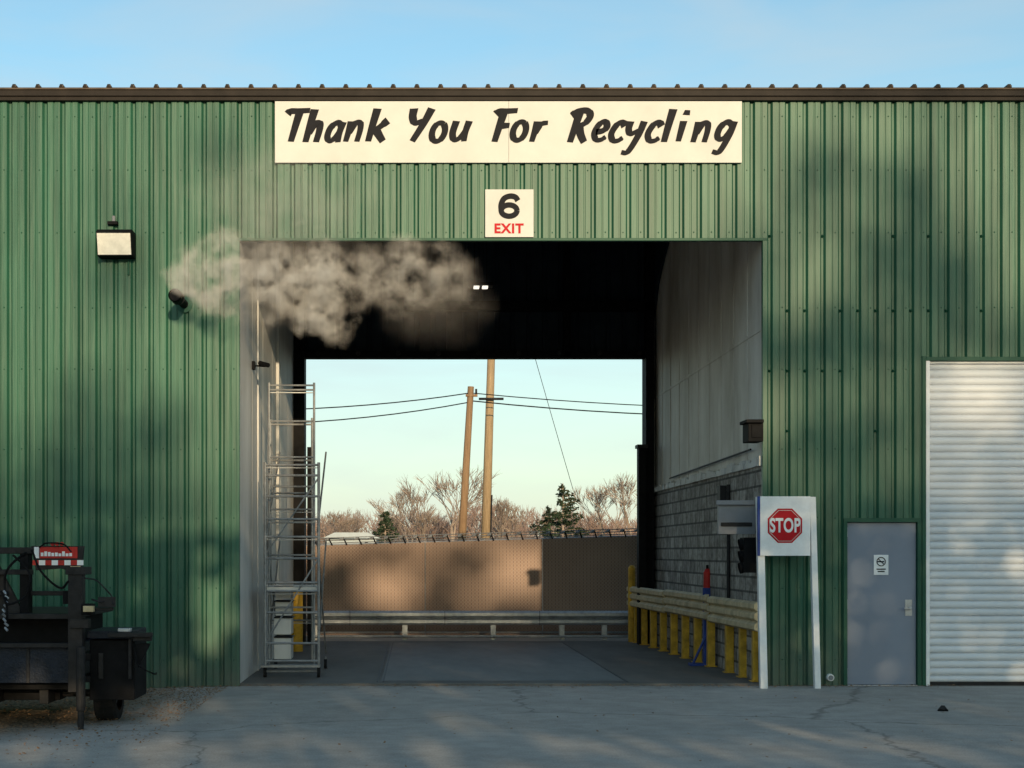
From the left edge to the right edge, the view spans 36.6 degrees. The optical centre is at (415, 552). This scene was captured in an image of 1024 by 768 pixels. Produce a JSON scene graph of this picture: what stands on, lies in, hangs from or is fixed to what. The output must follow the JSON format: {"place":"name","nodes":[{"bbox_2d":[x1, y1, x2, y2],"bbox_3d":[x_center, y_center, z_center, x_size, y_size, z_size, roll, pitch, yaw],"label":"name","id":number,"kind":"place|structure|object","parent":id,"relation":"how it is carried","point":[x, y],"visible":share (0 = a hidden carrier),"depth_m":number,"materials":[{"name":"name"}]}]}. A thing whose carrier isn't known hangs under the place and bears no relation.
{"place":"outdoors","nodes":[
{"label":"outdoors","id":0,"kind":"place"},
{"bbox_2d":[324,532,379,543],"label":"distant shed","id":1,"kind":"structure","parent":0,"point":[346,534],"depth_m":74.70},
{"bbox_2d":[0,638,1023,767],"bbox_3d":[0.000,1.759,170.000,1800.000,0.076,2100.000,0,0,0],"label":"ground","id":2,"kind":"structure","parent":0,"point":[908,727],"depth_m":15.18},
{"bbox_2d":[0,542,156,729],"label":"flatbed trailer","id":3,"kind":"object","parent":2,"relation":"on","point":[48,655],"visible":0.98,"depth_m":15.57,"materials":[{"name":"metal"}]},
{"bbox_2d":[320,506,362,533],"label":"bare tree","id":4,"kind":"object","parent":2,"relation":"on","point":[330,516],"visible":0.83,"depth_m":119.11,"materials":[{"name":"brown plant"}]},
{"bbox_2d":[320,511,367,534],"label":"bare tree","id":5,"kind":"object","parent":2,"relation":"on","point":[356,522],"visible":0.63,"depth_m":123.59,"materials":[{"name":"brown plant"}]},
{"bbox_2d":[373,510,399,542],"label":"spruce tree","id":6,"kind":"object","parent":2,"relation":"on","point":[384,530],"visible":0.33,"depth_m":94.86,"materials":[{"name":"green plant"}]},
{"bbox_2d":[374,509,412,540],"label":"bare tree","id":7,"kind":"object","parent":2,"relation":"on","point":[396,526],"visible":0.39,"depth_m":119.46,"materials":[{"name":"brown plant"}]},
{"bbox_2d":[366,491,441,541],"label":"bare tree","id":8,"kind":"object","parent":2,"relation":"on","point":[400,503],"visible":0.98,"depth_m":111.11,"materials":[{"name":"brown plant"}]},
{"bbox_2d":[372,474,435,541],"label":"bare tree","id":9,"kind":"object","parent":2,"relation":"on","point":[405,495],"visible":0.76,"depth_m":118.79,"materials":[{"name":"brown plant"}]},
{"bbox_2d":[414,467,498,540],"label":"bare tree","id":10,"kind":"object","parent":2,"relation":"on","point":[444,485],"visible":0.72,"depth_m":114.50,"materials":[{"name":"brown plant"}]},
{"bbox_2d":[306,611,627,639],"bbox_3d":[1.500,1.440,30.418,19.000,0.580,0.285,0,0,0],"label":"road guardrail","id":11,"kind":"object","parent":2,"relation":"on","point":[561,619],"visible":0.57,"depth_m":30.34,"materials":[{"name":"metal"}]},
{"bbox_2d":[458,386,477,539],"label":"utility pole","id":12,"kind":"object","parent":2,"relation":"on","point":[470,395],"visible":0.82,"depth_m":58.88,"materials":[{"name":"brown wood"}]},
{"bbox_2d":[306,360,641,488],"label":"power line","id":13,"kind":"object","parent":12,"relation":"attached to","point":[549,408],"visible":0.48,"depth_m":59.13,"materials":[{"name":"black paint"}]},
{"bbox_2d":[306,528,636,634],"bbox_3d":[1.383,0.521,31.452,19.235,2.419,0.266,0,0,0],"label":"chain link fence","id":14,"kind":"object","parent":2,"relation":"on","point":[566,573],"visible":0.26,"depth_m":31.50,"materials":[{"name":"metal"}]},
{"bbox_2d":[306,500,636,544],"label":"distant tree line","id":15,"kind":"object","parent":2,"relation":"on","point":[441,526],"visible":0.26,"depth_m":133.02,"materials":[{"name":"brown plant"}]},
{"bbox_2d":[479,360,503,539],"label":"utility pole","id":16,"kind":"object","parent":2,"relation":"on","point":[486,522],"visible":0.49,"depth_m":60.85,"materials":[{"name":"brown wood"}]},
{"bbox_2d":[481,497,530,538],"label":"bare tree","id":17,"kind":"object","parent":2,"relation":"on","point":[500,509],"visible":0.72,"depth_m":116.28,"materials":[{"name":"brown plant"}]},
{"bbox_2d":[493,503,524,538],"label":"bare tree","id":18,"kind":"object","parent":2,"relation":"on","point":[512,519],"visible":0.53,"depth_m":118.58,"materials":[{"name":"brown plant"}]},
{"bbox_2d":[0,684,1022,767],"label":"leaf litter","id":19,"kind":"object","parent":2,"relation":"on","point":[153,690],"visible":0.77,"depth_m":17.53,"materials":[{"name":"brown plant"}]},
{"bbox_2d":[0,84,1023,688],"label":"recycling warehouse","id":20,"kind":"structure","parent":2,"relation":"on","point":[826,284],"depth_m":19.98,"materials":[{"name":"green paint"}]},
{"bbox_2d":[96,216,135,274],"bbox_3d":[-3.847,-3.971,19.804,0.450,0.767,0.336,0,0,0],"label":"wall lamp","id":21,"kind":"object","parent":20,"relation":"attached to","point":[116,243],"visible":1,"depth_m":19.69,"materials":[{"name":"black paint"}]},
{"bbox_2d":[168,288,192,312],"bbox_3d":[-2.992,-3.214,19.626,0.217,0.217,0.751,0,0,0],"label":"exhaust pipe","id":22,"kind":"object","parent":20,"relation":"attached to","point":[180,301],"visible":1,"depth_m":19.48,"materials":[{"name":"black metal"}]},
{"bbox_2d":[252,361,269,369],"bbox_3d":[-2.150,-2.605,21.396,0.129,0.121,0.477,0,0,-40],"label":"security camera","id":23,"kind":"object","parent":20,"relation":"attached to","point":[261,364],"visible":1,"depth_m":21.32,"materials":[{"name":"black paint"}]},
{"bbox_2d":[274,592,294,658],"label":"stacked bins","id":24,"kind":"object","parent":20,"relation":"on","point":[283,631],"visible":0.77,"depth_m":21.35,"materials":[{"name":"plastic"}]},
{"bbox_2d":[261,383,326,676],"bbox_3d":[-1.720,-0.321,21.785,0.847,4.041,1.770,0,0,0],"label":"rolling scaffold","id":25,"kind":"object","parent":20,"relation":"on","point":[271,589],"visible":0.98,"depth_m":21.02,"materials":[{"name":"metal"}]},
{"bbox_2d":[291,592,302,651],"bbox_3d":[-2.032,1.156,26.500,0.199,1.088,0.199,0,0,0],"label":"bollard","id":26,"kind":"object","parent":20,"relation":"on","point":[298,628],"visible":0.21,"depth_m":26.41,"materials":[{"name":"yellow metal"}]},
{"bbox_2d":[468,242,492,288],"bbox_3d":[1.059,-5.079,25.000,0.400,1.581,0.300,0,0,0],"label":"bay light","id":27,"kind":"object","parent":20,"relation":"attached to","point":[478,285],"visible":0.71,"depth_m":24.95,"materials":[{"name":"white"}]},
{"bbox_2d":[275,101,741,162],"bbox_3d":[1.202,-5.433,19.931,6.032,0.793,0.053,0,0,0],"label":"banner sign","id":28,"kind":"object","parent":20,"relation":"attached to","point":[508,131],"visible":1,"depth_m":19.91,"materials":[{"name":"metal"}]},
{"bbox_2d":[485,189,533,237],"bbox_3d":[1.216,-4.385,19.934,0.625,0.616,0.040,0,0,0],"label":"exit sign","id":29,"kind":"object","parent":20,"relation":"attached to","point":[509,213],"visible":1,"depth_m":19.92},
{"bbox_2d":[628,565,634,641],"bbox_3d":[4.115,0.972,29.300,0.140,1.456,0.139,0,0,0],"label":"bollard","id":30,"kind":"object","parent":20,"relation":"on","point":[631,575],"visible":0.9,"depth_m":29.24,"materials":[{"name":"yellow metal"}]},
{"bbox_2d":[626,586,758,681],"bbox_3d":[4.324,1.160,24.803,0.200,1.080,9.608,0,0,-2],"label":"safety guardrail","id":31,"kind":"object","parent":20,"relation":"on","point":[730,614],"visible":0.91,"depth_m":23.64,"materials":[{"name":"yellow metal"}]},
{"bbox_2d":[688,588,715,665],"bbox_3d":[4.315,1.115,23.150,0.400,1.170,0.200,0,0,0],"label":"blue stand","id":32,"kind":"object","parent":20,"relation":"on","point":[705,591],"visible":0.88,"depth_m":23.09,"materials":[{"name":"paint"}]},
{"bbox_2d":[703,565,709,587],"bbox_3d":[4.486,0.390,23.629,0.151,0.400,0.181,0,0,0],"label":"fire extinguisher","id":33,"kind":"object","parent":20,"relation":"attached to","point":[706,578],"visible":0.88,"depth_m":23.55,"materials":[{"name":"red paint"}]},
{"bbox_2d":[669,448,751,597],"bbox_3d":[4.455,-0.277,23.750,0.094,2.214,6.500,0,0,0],"label":"wall conduit","id":34,"kind":"object","parent":20,"relation":"attached to","point":[723,492],"depth_m":21.98,"materials":[{"name":"metal"}]},
{"bbox_2d":[716,500,755,533],"bbox_3d":[4.331,-0.463,20.265,0.770,0.444,0.130,0,0,0],"label":"signal box","id":35,"kind":"object","parent":20,"relation":"attached to","point":[736,516],"visible":0.81,"depth_m":20.25,"materials":[{"name":"grey paint"}]},
{"bbox_2d":[738,537,755,573],"bbox_3d":[4.440,0.043,20.225,0.422,0.477,0.250,0,0,0],"label":"traffic signal","id":36,"kind":"object","parent":20,"relation":"attached to","point":[747,554],"visible":0.9,"depth_m":20.10,"materials":[{"name":"black paint"}]},
{"bbox_2d":[740,419,763,442],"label":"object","id":37,"kind":"object","parent":20,"relation":"attached to","point":[752,430],"visible":1,"depth_m":19.75,"materials":[{"name":"black paint"}]},
{"bbox_2d":[826,674,833,680],"bbox_3d":[5.365,1.616,19.940,0.100,0.100,0.120,0,0,0],"label":"vent cap","id":38,"kind":"object","parent":20,"relation":"on","point":[829,677],"visible":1,"depth_m":19.90,"materials":[{"name":"white paint"}]},
{"bbox_2d":[843,518,921,685],"bbox_3d":[6.047,0.651,20.012,1.008,2.197,0.175,0,0,0],"label":"personnel door","id":39,"kind":"structure","parent":20,"relation":"in","point":[882,610],"depth_m":20.00,"materials":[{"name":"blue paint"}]},
{"bbox_2d":[528,505,564,537],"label":"spruce tree","id":40,"kind":"object","parent":2,"relation":"on","point":[546,525],"visible":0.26,"depth_m":89.92,"materials":[{"name":"green plant"}]},
{"bbox_2d":[536,483,589,537],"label":"spruce tree","id":41,"kind":"object","parent":2,"relation":"on","point":[564,514],"visible":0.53,"depth_m":82.02,"materials":[{"name":"green plant"}]},
{"bbox_2d":[567,485,636,535],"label":"bare tree","id":42,"kind":"object","parent":2,"relation":"on","point":[613,501],"visible":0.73,"depth_m":114.64,"materials":[{"name":"brown plant"}]},
{"bbox_2d":[584,473,636,534],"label":"bare tree","id":43,"kind":"object","parent":2,"relation":"on","point":[613,488],"visible":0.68,"depth_m":109.50,"materials":[{"name":"brown plant"}]},
{"bbox_2d":[755,496,820,688],"bbox_3d":[4.746,0.509,19.605,0.816,2.443,0.130,0,0,0],"label":"stop sign","id":44,"kind":"object","parent":2,"relation":"on","point":[786,525],"visible":1,"depth_m":19.55,"materials":[{"name":"white metal"}]},
{"bbox_2d":[937,705,947,710],"bbox_3d":[5.758,1.714,16.808,0.106,0.091,0.092,0,0,-38],"label":"rubble piece","id":45,"kind":"object","parent":2,"relation":"on","point":[942,708],"visible":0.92,"depth_m":16.79,"materials":[{"name":"stone"}]},
{"bbox_2d":[0,0,1023,544],"label":"sky","id":46,"kind":"structure","parent":0,"point":[46,43],"materials":[{"name":"blue"}]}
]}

